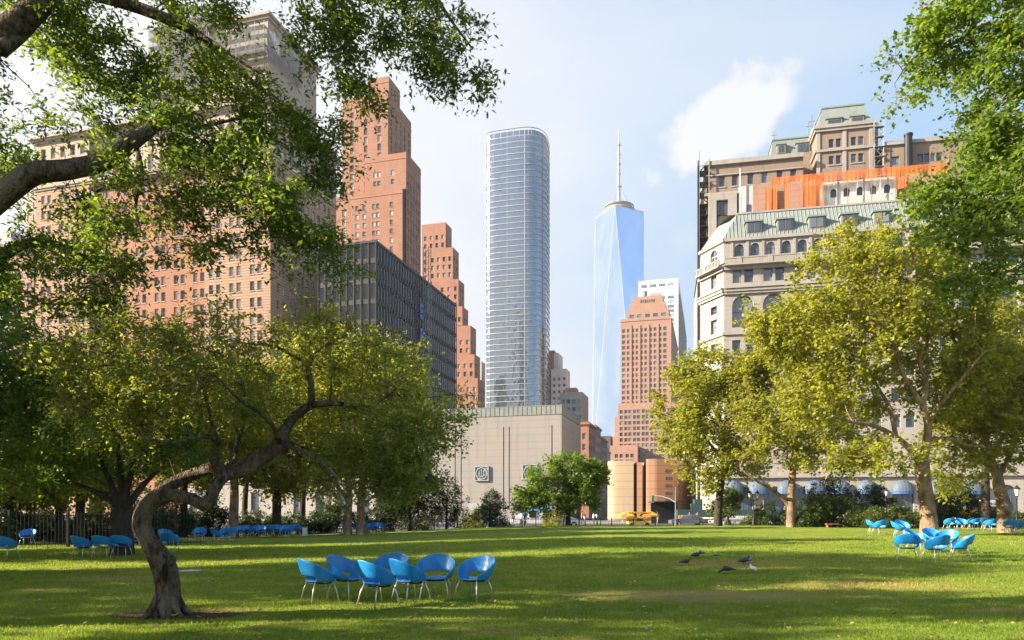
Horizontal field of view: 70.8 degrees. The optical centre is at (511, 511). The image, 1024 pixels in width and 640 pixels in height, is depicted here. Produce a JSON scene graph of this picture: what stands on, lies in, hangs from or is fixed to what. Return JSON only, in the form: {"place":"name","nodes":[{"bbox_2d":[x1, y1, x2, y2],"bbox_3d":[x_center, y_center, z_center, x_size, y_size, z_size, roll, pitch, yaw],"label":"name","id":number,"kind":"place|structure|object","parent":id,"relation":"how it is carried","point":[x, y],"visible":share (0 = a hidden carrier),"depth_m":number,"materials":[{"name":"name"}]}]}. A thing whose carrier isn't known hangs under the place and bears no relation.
{"place":"outdoors","nodes":[
{"label":"outdoors","id":0,"kind":"place"},
{"bbox_2d":[13,256,34,512],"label":"pinkish brick house","id":1,"kind":"structure","parent":0,"point":[26,280],"depth_m":215.83,"materials":[{"name":"pink brick"}]},
{"bbox_2d":[43,529,441,540],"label":"planting bed","id":2,"kind":"object","parent":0,"point":[354,531],"visible":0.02,"depth_m":59.71,"materials":[{"name":"green plant"}]},
{"bbox_2d":[29,507,74,541],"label":"shrub","id":3,"kind":"object","parent":2,"relation":"on","point":[41,536],"visible":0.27,"depth_m":39.07,"materials":[{"name":"green plant"}]},
{"bbox_2d":[157,502,200,537],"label":"shrub","id":4,"kind":"object","parent":2,"relation":"on","point":[183,521],"visible":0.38,"depth_m":47.52,"materials":[{"name":"green plant"}]},
{"bbox_2d":[134,427,229,537],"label":"background tree","id":5,"kind":"object","parent":2,"relation":"on","point":[198,490],"visible":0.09,"depth_m":47.66,"materials":[{"name":"green plant"}]},
{"bbox_2d":[178,495,228,536],"bbox_3d":[-21.447,0.689,49.748,4.011,3.758,3.165,0,0,0],"label":"shrub","id":6,"kind":"object","parent":2,"relation":"on","point":[204,519],"visible":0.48,"depth_m":49.56,"materials":[{"name":"green plant"}]},
{"bbox_2d":[239,507,282,535],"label":"shrub","id":7,"kind":"object","parent":2,"relation":"on","point":[250,520],"visible":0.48,"depth_m":51.44,"materials":[{"name":"green plant"}]},
{"bbox_2d":[267,509,314,534],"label":"shrub","id":8,"kind":"object","parent":2,"relation":"on","point":[290,521],"visible":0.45,"depth_m":54.53,"materials":[{"name":"green plant"}]},
{"bbox_2d":[283,352,347,520],"bbox_3d":[-16.613,-5.660,57.985,7.193,15.082,6.253,0,0,0],"label":"background tree","id":9,"kind":"object","parent":2,"relation":"on","point":[303,506],"visible":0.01,"depth_m":57.79,"materials":[{"name":"green plant"}]},
{"bbox_2d":[299,510,343,533],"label":"shrub","id":10,"kind":"object","parent":2,"relation":"on","point":[320,522],"visible":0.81,"depth_m":55.32,"materials":[{"name":"green plant"}]},
{"bbox_2d":[308,495,356,532],"bbox_3d":[-14.575,0.301,59.881,4.383,3.755,3.248,0,0,0],"label":"shrub","id":11,"kind":"object","parent":2,"relation":"on","point":[327,508],"visible":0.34,"depth_m":59.27,"materials":[{"name":"green plant"}]},
{"bbox_2d":[365,501,409,532],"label":"shrub","id":12,"kind":"object","parent":2,"relation":"on","point":[384,518],"visible":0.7,"depth_m":59.45,"materials":[{"name":"green plant"}]},
{"bbox_2d":[371,459,448,530],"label":"background tree","id":13,"kind":"object","parent":2,"relation":"on","point":[422,502],"visible":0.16,"depth_m":61.81,"materials":[{"name":"green plant"}]},
{"bbox_2d":[417,471,474,529],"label":"tree","id":14,"kind":"object","parent":2,"relation":"on","point":[453,517],"visible":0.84,"depth_m":63.54,"materials":[{"name":"green plant"}]},
{"bbox_2d":[471,487,513,527],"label":"young tree","id":15,"kind":"object","parent":2,"relation":"on","point":[494,508],"visible":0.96,"depth_m":65.64,"materials":[{"name":"green plant"}]},
{"bbox_2d":[343,517,833,530],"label":"iron fence","id":16,"kind":"object","parent":2,"relation":"on","point":[586,519],"visible":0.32,"depth_m":71.79,"materials":[{"name":"black metal"}]},
{"bbox_2d":[188,479,388,521],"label":"white stone pavilion","id":17,"kind":"structure","parent":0,"point":[253,503],"depth_m":123.59,"materials":[{"name":"stone"}]},
{"bbox_2d":[85,517,626,521],"bbox_3d":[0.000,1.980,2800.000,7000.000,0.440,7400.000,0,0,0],"label":"ground","id":18,"kind":"structure","parent":0,"point":[582,520],"depth_m":133.40,"materials":[{"name":"grey concrete"}]},
{"bbox_2d":[0,231,34,451],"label":"glass office slab","id":19,"kind":"structure","parent":18,"relation":"on","point":[3,237],"depth_m":230.85,"materials":[{"name":"grey concrete"}]},
{"bbox_2d":[26,190,34,236],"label":"spired tower","id":20,"kind":"structure","parent":18,"relation":"on","point":[29,217],"depth_m":238.49,"materials":[{"name":"beige stone"}]},
{"bbox_2d":[26,10,341,516],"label":"banded brick building","id":21,"kind":"structure","parent":18,"relation":"on","point":[252,289],"depth_m":169.05,"materials":[{"name":"brick"}]},
{"bbox_2d":[42,31,328,506],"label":"window","id":22,"kind":"structure","parent":21,"relation":"in","point":[43,198],"depth_m":168.78,"materials":[{"name":"grey glass"}]},
{"bbox_2d":[148,2,301,100],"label":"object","id":23,"kind":"structure","parent":21,"relation":"attached to","point":[251,44],"depth_m":167.46,"materials":[{"name":"beige stone"}]},
{"bbox_2d":[318,240,456,478],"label":"black glass office","id":24,"kind":"structure","parent":18,"relation":"on","point":[394,299],"depth_m":169.05,"materials":[{"name":"glass"}]},
{"bbox_2d":[420,246,430,408],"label":"lattice hoist","id":25,"kind":"object","parent":18,"relation":"on","point":[422,317],"visible":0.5,"depth_m":182.52,"materials":[{"name":"metal"}]},
{"bbox_2d":[384,405,580,519],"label":"stone vent block","id":26,"kind":"structure","parent":18,"relation":"on","point":[508,442],"depth_m":153.73,"materials":[{"name":"grey stone"}]},
{"bbox_2d":[474,466,488,480],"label":"wall emblem","id":27,"kind":"object","parent":26,"relation":"attached to","point":[481,473],"depth_m":154.36,"materials":[{"name":"stone"}]},
{"bbox_2d":[545,350,569,404],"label":"white stepped block","id":28,"kind":"structure","parent":18,"relation":"on","point":[559,379],"depth_m":469.11,"materials":[{"name":"concrete"}]},
{"bbox_2d":[560,388,587,421],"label":"grey and orange block","id":29,"kind":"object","parent":18,"relation":"on","point":[574,400],"visible":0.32,"depth_m":331.62,"materials":[{"name":"concrete"}]},
{"bbox_2d":[590,493,606,519],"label":"entrance annex","id":30,"kind":"object","parent":18,"relation":"on","point":[603,512],"visible":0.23,"depth_m":162.25,"materials":[{"name":"grey concrete"}]},
{"bbox_2d":[610,290,693,461],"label":"salmon brick tower","id":31,"kind":"structure","parent":18,"relation":"on","point":[649,345],"depth_m":423.36,"materials":[{"name":"orange brick"}]},
{"bbox_2d":[615,299,676,461],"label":"window","id":32,"kind":"structure","parent":31,"relation":"in","point":[660,328],"depth_m":422.98,"materials":[{"name":"glass"}]},
{"bbox_2d":[697,151,709,498],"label":"dark scaffold tower","id":33,"kind":"structure","parent":18,"relation":"on","point":[702,215],"depth_m":131.04,"materials":[{"name":"black metal"}]},
{"bbox_2d":[336,76,420,274],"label":"stepped red tower","id":34,"kind":"structure","parent":0,"point":[389,192],"depth_m":275.80,"materials":[{"name":"brick"}]},
{"bbox_2d":[356,92,418,273],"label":"window","id":35,"kind":"structure","parent":34,"relation":"in","point":[392,172],"depth_m":273.63,"materials":[{"name":"grey glass"}]},
{"bbox_2d":[422,222,484,409],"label":"terraced red tower","id":36,"kind":"structure","parent":0,"point":[444,263],"depth_m":325.43,"materials":[{"name":"orange brick"}]},
{"bbox_2d":[424,235,475,376],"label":"window","id":37,"kind":"structure","parent":36,"relation":"in","point":[432,259],"depth_m":326.93,"materials":[{"name":"grey glass"}]},
{"bbox_2d":[178,524,830,526],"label":"street","id":38,"kind":"structure","parent":0,"point":[560,525],"depth_m":101.15,"materials":[{"name":"grey asphalt"}]},
{"bbox_2d":[516,506,551,525],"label":"snack truck","id":39,"kind":"object","parent":38,"relation":"on","point":[531,516],"visible":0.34,"depth_m":82.00,"materials":[{"name":"white paint"}]},
{"bbox_2d":[648,501,680,523],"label":"dark canopy","id":40,"kind":"object","parent":38,"relation":"on","point":[665,509],"visible":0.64,"depth_m":99.00,"materials":[{"name":"black metal"}]},
{"bbox_2d":[668,515,707,524],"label":"parked car","id":41,"kind":"object","parent":38,"relation":"on","point":[689,519],"visible":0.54,"depth_m":87.15,"materials":[{"name":"grey paint"}]},
{"bbox_2d":[674,499,809,524],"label":"sidewalk shed","id":42,"kind":"structure","parent":38,"relation":"on","point":[696,505],"depth_m":95.85,"materials":[{"name":"wood"}]},
{"bbox_2d":[0,525,1023,639],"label":"lawn","id":43,"kind":"structure","parent":0,"point":[519,533],"depth_m":14.80,"materials":[{"name":"plant"}]},
{"bbox_2d":[0,536,20,558],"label":"tub chair","id":44,"kind":"object","parent":43,"relation":"on","point":[11,543],"visible":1,"depth_m":24.18,"materials":[{"name":"plastic"}]},
{"bbox_2d":[0,492,43,543],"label":"shrub","id":45,"kind":"object","parent":43,"relation":"on","point":[17,528],"visible":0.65,"depth_m":35.41,"materials":[{"name":"green plant"}]},
{"bbox_2d":[0,433,114,542],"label":"background tree","id":46,"kind":"object","parent":43,"relation":"on","point":[58,530],"visible":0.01,"depth_m":37.81,"materials":[{"name":"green plant"}]},
{"bbox_2d":[0,303,115,511],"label":"dark edge tree","id":47,"kind":"object","parent":43,"relation":"on","point":[16,397],"visible":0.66,"depth_m":18.77,"materials":[{"name":"green plant"}]},
{"bbox_2d":[0,416,151,538],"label":"background tree","id":48,"kind":"object","parent":43,"relation":"on","point":[63,500],"visible":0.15,"depth_m":35.35,"materials":[{"name":"green plant"}]},
{"bbox_2d":[70,536,94,557],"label":"tub chair","id":49,"kind":"object","parent":43,"relation":"on","point":[78,542],"visible":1,"depth_m":24.73,"materials":[{"name":"plastic"}]},
{"bbox_2d":[64,503,110,541],"bbox_3d":[-23.131,1.033,39.948,3.840,3.127,3.155,0,0,0],"label":"shrub","id":50,"kind":"object","parent":43,"relation":"on","point":[90,533],"visible":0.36,"depth_m":39.31,"materials":[{"name":"green plant"}]},
{"bbox_2d":[0,510,202,546],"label":"iron fence","id":51,"kind":"object","parent":43,"relation":"on","point":[67,515],"visible":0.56,"depth_m":32.44,"materials":[{"name":"black metal"}]},
{"bbox_2d":[91,535,114,557],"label":"tub chair","id":52,"kind":"object","parent":43,"relation":"on","point":[97,540],"visible":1,"depth_m":24.95,"materials":[{"name":"plastic"}]},
{"bbox_2d":[0,330,233,555],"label":"dark tree","id":53,"kind":"object","parent":43,"relation":"on","point":[121,501],"visible":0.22,"depth_m":26.34,"materials":[{"name":"green plant"}]},
{"bbox_2d":[110,535,132,557],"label":"tub chair","id":54,"kind":"object","parent":43,"relation":"on","point":[119,539],"visible":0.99,"depth_m":25.16,"materials":[{"name":"plastic"}]},
{"bbox_2d":[110,500,178,541],"bbox_3d":[-20.468,0.662,39.865,3.712,3.265,2.952,0,0,0],"label":"shrub","id":55,"kind":"object","parent":43,"relation":"on","point":[159,521],"visible":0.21,"depth_m":39.87,"materials":[{"name":"green plant"}]},
{"bbox_2d":[160,345,300,537],"bbox_3d":[-17.995,-4.250,46.044,8.630,12.344,6.184,0,0,0],"label":"background tree","id":56,"kind":"object","parent":43,"relation":"on","point":[247,446],"visible":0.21,"depth_m":45.68,"materials":[{"name":"green plant"}]},
{"bbox_2d":[0,282,480,619],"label":"crooked tree","id":57,"kind":"object","parent":43,"relation":"on","point":[167,601],"visible":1,"depth_m":10.91,"materials":[{"name":"green plant"}]},
{"bbox_2d":[0,0,509,350],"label":"overhanging oak","id":58,"kind":"object","parent":43,"relation":"on","point":[21,23],"visible":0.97,"depth_m":9.60,"materials":[{"name":"green plant"}]},
{"bbox_2d":[297,558,338,603],"bbox_3d":[-3.407,1.193,12.560,0.658,0.805,0.692,0,1,-36],"label":"tub chair","id":59,"kind":"object","parent":43,"relation":"on","point":[313,572],"visible":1,"depth_m":12.31,"materials":[{"name":"blue plastic"}]},
{"bbox_2d":[278,324,392,534],"bbox_3d":[-11.759,-5.605,48.879,7.537,14.913,6.640,0,0,0],"label":"background tree","id":60,"kind":"object","parent":43,"relation":"on","point":[347,522],"visible":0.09,"depth_m":48.46,"materials":[{"name":"green plant"}]},
{"bbox_2d":[326,555,367,600],"bbox_3d":[-3.022,1.189,13.029,0.658,0.805,0.692,1,0,27],"label":"tub chair","id":61,"kind":"object","parent":43,"relation":"on","point":[337,564],"visible":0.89,"depth_m":13.17,"materials":[{"name":"plastic"}]},
{"bbox_2d":[356,560,400,609],"bbox_3d":[-2.282,1.194,12.060,0.692,0.805,0.658,0,-1,45],"label":"tub chair","id":62,"kind":"object","parent":43,"relation":"on","point":[376,576],"visible":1,"depth_m":11.83,"materials":[{"name":"plastic"}]},
{"bbox_2d":[368,552,407,596],"bbox_3d":[-2.319,1.185,13.659,0.692,0.805,0.658,1,0,17],"label":"tub chair","id":63,"kind":"object","parent":43,"relation":"on","point":[382,561],"visible":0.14,"depth_m":13.90,"materials":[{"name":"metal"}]},
{"bbox_2d":[343,334,433,534],"bbox_3d":[-8.711,-4.991,49.238,6.508,13.652,6.739,0,0,-29],"label":"background tree","id":64,"kind":"object","parent":43,"relation":"on","point":[360,525],"visible":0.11,"depth_m":48.72,"materials":[{"name":"green plant"}]},
{"bbox_2d":[388,558,431,604],"bbox_3d":[-1.816,1.192,12.558,0.658,0.805,0.692,-1,1,-38],"label":"tub chair","id":65,"kind":"object","parent":43,"relation":"on","point":[402,571],"visible":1,"depth_m":12.32,"materials":[{"name":"plastic"}]},
{"bbox_2d":[417,554,454,600],"bbox_3d":[-1.384,1.186,13.154,0.692,0.805,0.658,0,1,2],"label":"tub chair","id":66,"kind":"object","parent":43,"relation":"on","point":[437,562],"visible":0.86,"depth_m":13.34,"materials":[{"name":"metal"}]},
{"bbox_2d":[453,555,494,601],"bbox_3d":[-0.646,1.188,12.949,0.692,0.805,0.658,1,0,35],"label":"tub chair","id":67,"kind":"object","parent":43,"relation":"on","point":[486,563],"visible":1,"depth_m":13.13,"materials":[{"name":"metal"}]},
{"bbox_2d":[0,541,1023,639],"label":"fallen leaves","id":68,"kind":"object","parent":43,"relation":"on","point":[493,627],"visible":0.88,"depth_m":11.67,"materials":[{"name":"brown plant"}]},
{"bbox_2d":[508,449,613,525],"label":"round green tree","id":69,"kind":"object","parent":43,"relation":"on","point":[586,488],"visible":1,"depth_m":65.19,"materials":[{"name":"green plant"}]},
{"bbox_2d":[641,337,784,525],"bbox_3d":[16.491,-6.413,59.503,11.520,15.819,10.081,0,0,-27],"label":"plane tree","id":70,"kind":"object","parent":43,"relation":"on","point":[688,426],"visible":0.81,"depth_m":58.01,"materials":[{"name":"green plant"}]},
{"bbox_2d":[705,483,748,524],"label":"young tree","id":71,"kind":"object","parent":43,"relation":"on","point":[731,497],"visible":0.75,"depth_m":63.72,"materials":[{"name":"green plant"}]},
{"bbox_2d":[748,500,786,524],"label":"shrub","id":72,"kind":"object","parent":43,"relation":"on","point":[762,518],"visible":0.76,"depth_m":63.49,"materials":[{"name":"green plant"}]},
{"bbox_2d":[711,316,877,526],"bbox_3d":[21.309,-7.307,54.716,11.517,17.536,10.558,0,0,-42],"label":"plane tree","id":73,"kind":"object","parent":43,"relation":"on","point":[766,422],"visible":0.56,"depth_m":53.83,"materials":[{"name":"green plant"}]},
{"bbox_2d":[778,488,836,526],"bbox_3d":[22.942,0.112,55.941,4.360,4.244,3.270,0,0,-26],"label":"shrub","id":74,"kind":"object","parent":43,"relation":"on","point":[815,515],"visible":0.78,"depth_m":55.38,"materials":[{"name":"green plant"}]},
{"bbox_2d":[806,474,859,522],"bbox_3d":[26.993,-0.727,60.916,4.860,5.088,4.044,0,0,0],"label":"shrub","id":75,"kind":"object","parent":43,"relation":"on","point":[829,488],"visible":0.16,"depth_m":60.72,"materials":[{"name":"green plant"}]},
{"bbox_2d":[818,493,858,526],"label":"shrub","id":76,"kind":"object","parent":43,"relation":"on","point":[834,503],"visible":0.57,"depth_m":56.26,"materials":[{"name":"green plant"}]},
{"bbox_2d":[836,502,886,527],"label":"shrub","id":77,"kind":"object","parent":43,"relation":"on","point":[848,518],"visible":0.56,"depth_m":54.47,"materials":[{"name":"green plant"}]},
{"bbox_2d":[732,197,1023,534],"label":"plane tree","id":78,"kind":"object","parent":43,"relation":"on","point":[914,315],"visible":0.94,"depth_m":36.28,"materials":[{"name":"green plant"}]},
{"bbox_2d":[860,501,912,527],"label":"shrub","id":79,"kind":"object","parent":43,"relation":"on","point":[876,517],"visible":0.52,"depth_m":52.50,"materials":[{"name":"green plant"}]},
{"bbox_2d":[882,500,919,528],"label":"shrub","id":80,"kind":"object","parent":43,"relation":"on","point":[907,516],"visible":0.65,"depth_m":51.52,"materials":[{"name":"green plant"}]},
{"bbox_2d":[894,533,920,560],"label":"tub chair","id":81,"kind":"object","parent":43,"relation":"on","point":[907,538],"visible":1,"depth_m":20.74,"materials":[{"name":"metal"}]},
{"bbox_2d":[920,535,950,562],"bbox_3d":[12.006,1.031,20.337,0.692,0.805,0.658,0,0,-15],"label":"tub chair","id":82,"kind":"object","parent":43,"relation":"on","point":[941,543],"visible":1,"depth_m":20.15,"materials":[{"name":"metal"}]},
{"bbox_2d":[860,0,1023,324],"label":"bright overhanging tree","id":83,"kind":"object","parent":43,"relation":"on","point":[998,141],"visible":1,"depth_m":11.80,"materials":[{"name":"green plant"}]},
{"bbox_2d":[935,529,958,552],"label":"tub chair","id":84,"kind":"object","parent":43,"relation":"on","point":[954,534],"visible":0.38,"depth_m":23.57,"materials":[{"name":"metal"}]},
{"bbox_2d":[948,534,974,561],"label":"tub chair","id":85,"kind":"object","parent":43,"relation":"on","point":[963,543],"visible":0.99,"depth_m":20.55,"materials":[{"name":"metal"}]},
{"bbox_2d":[933,477,992,528],"bbox_3d":[34.584,-0.461,55.842,4.728,4.554,3.847,0,0,0],"label":"shrub","id":86,"kind":"object","parent":43,"relation":"on","point":[953,511],"visible":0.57,"depth_m":55.38,"materials":[{"name":"green plant"}]},
{"bbox_2d":[905,282,1023,532],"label":"plane tree","id":87,"kind":"object","parent":43,"relation":"on","point":[1008,416],"visible":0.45,"depth_m":40.48,"materials":[{"name":"green plant"}]},
{"bbox_2d":[0,0,1023,423],"label":"sky","id":88,"kind":"structure","parent":0,"point":[677,80],"materials":[{"name":"blue"}]},
{"bbox_2d":[38,527,995,541],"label":"path","id":89,"kind":"structure","parent":0,"point":[322,534],"depth_m":48.43,"materials":[{"name":"grey concrete"}]},
{"bbox_2d":[0,259,40,372],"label":"park tree","id":90,"kind":"object","parent":89,"relation":"on","point":[7,302],"visible":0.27,"depth_m":37.13,"materials":[{"name":"green plant"}]},
{"bbox_2d":[217,368,328,535],"bbox_3d":[-16.163,-4.152,49.997,8.079,12.108,6.024,0,0,0],"label":"background tree","id":91,"kind":"object","parent":89,"relation":"on","point":[278,496],"visible":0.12,"depth_m":49.20,"materials":[{"name":"green plant"}]},
{"bbox_2d":[540,508,564,525],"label":"bush","id":92,"kind":"object","parent":89,"relation":"on","point":[556,521],"visible":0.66,"depth_m":68.89,"materials":[{"name":"yellow plant"}]},
{"bbox_2d":[850,482,900,519],"bbox_3d":[29.818,-0.304,59.913,4.769,4.443,3.840,0,0,0],"label":"shrub","id":93,"kind":"object","parent":89,"relation":"on","point":[877,500],"visible":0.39,"depth_m":59.64,"materials":[{"name":"green plant"}]},
{"bbox_2d":[929,336,1018,527],"bbox_3d":[34.633,-5.987,51.821,9.036,14.353,8.376,0,0,0],"label":"green tree","id":94,"kind":"object","parent":89,"relation":"on","point":[985,503],"visible":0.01,"depth_m":51.81,"materials":[{"name":"green plant"}]},
{"bbox_2d":[486,127,549,408],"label":"glass skyscraper","id":95,"kind":"structure","parent":0,"point":[518,266],"depth_m":444.40,"materials":[{"name":"blue glass"}]},
{"bbox_2d":[580,422,596,516],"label":"row building","id":96,"kind":"structure","parent":0,"point":[588,429],"depth_m":237.65,"materials":[{"name":"orange brick"}]},
{"bbox_2d":[593,424,601,492],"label":"row building","id":97,"kind":"structure","parent":0,"point":[598,430],"depth_m":267.70,"materials":[{"name":"brick"}]},
{"bbox_2d":[601,436,607,492],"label":"row building","id":98,"kind":"structure","parent":0,"point":[604,441],"depth_m":308.02,"materials":[{"name":"beige brick"}]},
{"bbox_2d":[593,130,643,436],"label":"faceted skyscraper","id":99,"kind":"structure","parent":0,"point":[619,249],"depth_m":940.81,"materials":[{"name":"blue glass"}]},
{"bbox_2d":[602,459,693,520],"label":"curved brick building","id":100,"kind":"structure","parent":0,"point":[636,486],"depth_m":148.29,"materials":[{"name":"brick"}]},
{"bbox_2d":[638,278,686,400],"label":"white residential tower","id":101,"kind":"structure","parent":0,"point":[669,290],"depth_m":603.94,"materials":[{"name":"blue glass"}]},
{"bbox_2d":[694,103,1023,521],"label":"ornate stone building","id":102,"kind":"structure","parent":0,"point":[751,246],"depth_m":121.95,"materials":[{"name":"beige stone"}]},
{"bbox_2d":[717,201,727,226],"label":"window","id":103,"kind":"structure","parent":102,"relation":"in","point":[722,206],"depth_m":129.54,"materials":[{"name":"glass"}]},
{"bbox_2d":[732,296,752,327],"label":"window","id":104,"kind":"structure","parent":102,"relation":"in","point":[736,313],"depth_m":122.14,"materials":[{"name":"glass"}]},
{"bbox_2d":[738,487,752,509],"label":"window","id":105,"kind":"structure","parent":102,"relation":"in","point":[748,505],"depth_m":121.72,"materials":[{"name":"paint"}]},
{"bbox_2d":[764,486,783,518],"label":"window","id":106,"kind":"structure","parent":102,"relation":"in","point":[771,496],"depth_m":120.77,"materials":[{"name":"glass"}]},
{"bbox_2d":[719,137,964,430],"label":"window","id":107,"kind":"structure","parent":102,"relation":"in","point":[802,245],"depth_m":124.00,"materials":[{"name":"glass"}]},
{"bbox_2d":[765,163,947,209],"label":"safety netting","id":108,"kind":"object","parent":102,"relation":"attached to","point":[812,190],"visible":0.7,"depth_m":122.57,"materials":[{"name":"fabric"}]},
{"bbox_2d":[892,494,912,512],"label":"window","id":109,"kind":"structure","parent":102,"relation":"in","point":[903,499],"depth_m":116.63,"materials":[{"name":"glass"}]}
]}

